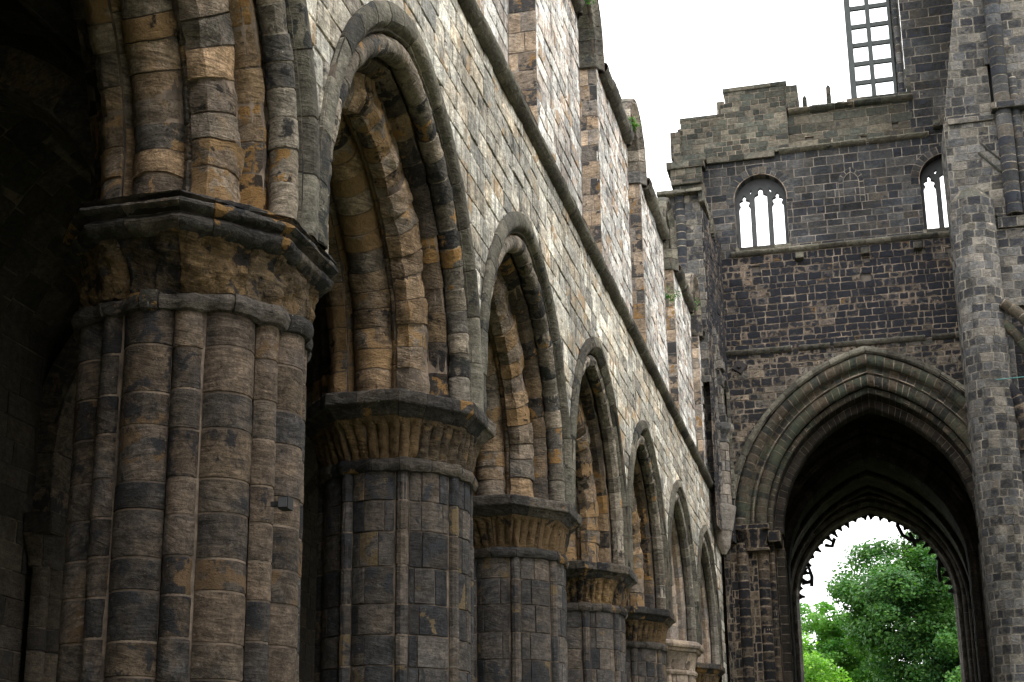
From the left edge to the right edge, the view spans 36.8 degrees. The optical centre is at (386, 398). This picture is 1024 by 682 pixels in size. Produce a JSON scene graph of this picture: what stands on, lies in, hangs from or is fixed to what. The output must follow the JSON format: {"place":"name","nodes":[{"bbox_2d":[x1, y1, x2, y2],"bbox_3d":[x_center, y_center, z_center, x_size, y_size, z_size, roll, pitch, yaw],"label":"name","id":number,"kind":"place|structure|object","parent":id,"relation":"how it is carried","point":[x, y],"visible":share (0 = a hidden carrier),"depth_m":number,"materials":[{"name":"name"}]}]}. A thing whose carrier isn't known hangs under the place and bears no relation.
{"place":"outdoors","nodes":[
{"label":"outdoors","id":0,"kind":"place"},
{"bbox_2d":[599,0,947,667],"label":"sky","id":1,"kind":"structure","parent":0,"point":[676,58],"materials":[{"name":"white"}]},
{"label":"ground","id":2,"kind":"structure","parent":0,"visible":0},
{"bbox_2d":[0,0,317,681],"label":"aisle wall","id":3,"kind":"structure","parent":2,"relation":"on","point":[47,159],"depth_m":19.99,"materials":[{"name":"stone"}]},
{"bbox_2d":[55,189,338,681],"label":"stone pier","id":4,"kind":"structure","parent":2,"relation":"on","point":[183,554],"depth_m":12.78,"materials":[{"name":"brown stone"}]},
{"bbox_2d":[270,496,292,510],"bbox_3d":[-0.873,0.866,12.617,0.170,0.100,0.132,-4,-17,17],"label":"floodlight","id":5,"kind":"object","parent":4,"relation":"attached to","point":[283,503],"visible":1,"depth_m":12.56,"materials":[{"name":"black plastic"}]},
{"bbox_2d":[70,0,727,681],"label":"nave wall","id":6,"kind":"structure","parent":2,"relation":"on","point":[462,192],"depth_m":20.21,"materials":[{"name":"beige stone"}]},
{"bbox_2d":[507,0,537,125],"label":"clerestory window","id":7,"kind":"structure","parent":6,"relation":"in","point":[522,58],"depth_m":25.28,"materials":[{"name":"stone"}]},
{"bbox_2d":[576,0,604,254],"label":"clerestory window","id":8,"kind":"structure","parent":6,"relation":"in","point":[589,25],"depth_m":31.26,"materials":[{"name":"stone"}]},
{"bbox_2d":[621,98,646,344],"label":"clerestory window","id":9,"kind":"structure","parent":6,"relation":"in","point":[637,169],"depth_m":36.68,"materials":[{"name":"stone"}]},
{"bbox_2d":[628,116,640,131],"bbox_3d":[5.595,-6.313,34.956,0.443,0.307,0.500,-4,-17,17],"label":"wall plant","id":10,"kind":"object","parent":6,"relation":"attached to","point":[635,125],"depth_m":34.99,"materials":[{"name":"green plant"}]},
{"bbox_2d":[658,197,678,410],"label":"clerestory window","id":11,"kind":"structure","parent":6,"relation":"in","point":[670,249],"depth_m":42.15,"materials":[{"name":"stone"}]},
{"bbox_2d":[665,283,682,302],"bbox_3d":[7.489,-2.745,40.847,0.740,0.651,0.804,5,-17,-15],"label":"wall plant","id":12,"kind":"object","parent":6,"relation":"attached to","point":[667,296],"depth_m":40.90,"materials":[{"name":"green plant"}]},
{"bbox_2d":[685,273,704,463],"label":"clerestory window","id":13,"kind":"structure","parent":6,"relation":"in","point":[696,323],"depth_m":47.65,"materials":[{"name":"stone"}]},
{"bbox_2d":[656,187,736,554],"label":"wall end buttress","id":14,"kind":"structure","parent":6,"relation":"attached to","point":[698,242],"depth_m":49.09,"materials":[{"name":"stone"}]},
{"bbox_2d":[305,388,495,681],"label":"stone pier","id":15,"kind":"structure","parent":2,"relation":"on","point":[395,482],"depth_m":18.39,"materials":[{"name":"grey stone"}]},
{"bbox_2d":[473,494,581,681],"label":"stone pier","id":16,"kind":"structure","parent":2,"relation":"on","point":[520,546],"depth_m":23.90,"materials":[{"name":"grey stone"}]},
{"bbox_2d":[566,560,637,681],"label":"stone pier","id":17,"kind":"structure","parent":2,"relation":"on","point":[597,594],"depth_m":29.45,"materials":[{"name":"grey stone"}]},
{"bbox_2d":[625,605,675,681],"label":"stone pier","id":18,"kind":"structure","parent":2,"relation":"on","point":[646,630],"depth_m":35.02,"materials":[{"name":"grey stone"}]},
{"bbox_2d":[665,639,704,681],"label":"stone pier","id":19,"kind":"structure","parent":2,"relation":"on","point":[682,656],"depth_m":40.59,"materials":[{"name":"beige stone"}]},
{"bbox_2d":[695,662,725,681],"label":"stone pier","id":20,"kind":"structure","parent":2,"relation":"on","point":[709,672],"depth_m":45.81,"materials":[{"name":"brown stone"}]},
{"bbox_2d":[802,631,852,681],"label":"leafy tree","id":21,"kind":"object","parent":2,"relation":"on","point":[821,673],"visible":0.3,"depth_m":81.99,"materials":[{"name":"green plant"}]},
{"bbox_2d":[666,0,992,681],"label":"crossing tower","id":22,"kind":"structure","parent":2,"relation":"on","point":[857,266],"depth_m":50.88,"materials":[{"name":"stone"}]},
{"bbox_2d":[726,166,794,251],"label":"window","id":23,"kind":"structure","parent":22,"relation":"in","point":[766,179],"depth_m":52.67,"materials":[{"name":"stone"}]},
{"bbox_2d":[802,96,806,106],"bbox_3d":[14.551,-10.201,53.272,0.152,0.791,0.166,-4,-17,17],"label":"mullion stub","id":24,"kind":"object","parent":22,"relation":"on","point":[804,100],"visible":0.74,"depth_m":53.24,"materials":[{"name":"grey stone"}]},
{"bbox_2d":[826,85,831,102],"bbox_3d":[15.324,-10.406,53.076,0.164,1.090,0.159,-4,-17,17],"label":"mullion stub","id":25,"kind":"object","parent":22,"relation":"on","point":[828,94],"visible":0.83,"depth_m":53.05,"materials":[{"name":"grey stone"}]},
{"bbox_2d":[838,167,865,203],"bbox_3d":[15.640,-7.202,51.553,0.840,1.296,0.025,-4,-17,17],"label":"blocked window","id":26,"kind":"structure","parent":22,"relation":"in","point":[860,178],"depth_m":51.55,"materials":[{"name":"grey stone"}]},
{"bbox_2d":[843,0,907,100],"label":"window lattice","id":27,"kind":"object","parent":22,"relation":"attached to","point":[871,62],"depth_m":53.12,"materials":[{"name":"grey stone"}]},
{"bbox_2d":[910,146,948,232],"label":"window","id":28,"kind":"structure","parent":22,"relation":"in","point":[930,162],"depth_m":51.03,"materials":[{"name":"stone"}]},
{"bbox_2d":[800,600,894,681],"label":"leafy tree","id":29,"kind":"object","parent":2,"relation":"on","point":[830,638],"visible":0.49,"depth_m":97.84,"materials":[{"name":"green plant"}]},
{"bbox_2d":[719,355,991,681],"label":"arch","id":30,"kind":"structure","parent":2,"relation":"on","point":[870,465],"depth_m":59.62,"materials":[{"name":"stone"}]},
{"bbox_2d":[791,494,974,681],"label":"east window","id":31,"kind":"structure","parent":30,"relation":"in","point":[872,506],"depth_m":69.83,"materials":[{"name":"stone"}]},
{"bbox_2d":[823,530,960,681],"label":"leafy tree","id":32,"kind":"object","parent":2,"relation":"on","point":[887,600],"visible":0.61,"depth_m":88.93,"materials":[{"name":"green plant"}]},
{"bbox_2d":[945,648,961,681],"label":"leafy tree","id":33,"kind":"object","parent":2,"relation":"on","point":[959,675],"visible":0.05,"depth_m":84.25,"materials":[{"name":"green plant"}]},
{"bbox_2d":[941,0,1023,681],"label":"pier","id":34,"kind":"structure","parent":2,"relation":"on","point":[982,151],"depth_m":46.92,"materials":[{"name":"grey stone"}]},
{"bbox_2d":[983,50,989,66],"bbox_3d":[19.333,-10.084,48.832,0.407,2.206,0.329,-4,-17,17],"label":"slot window","id":35,"kind":"structure","parent":34,"relation":"in","point":[985,52],"depth_m":48.96,"materials":[{"name":"grey stone"}]}
]}

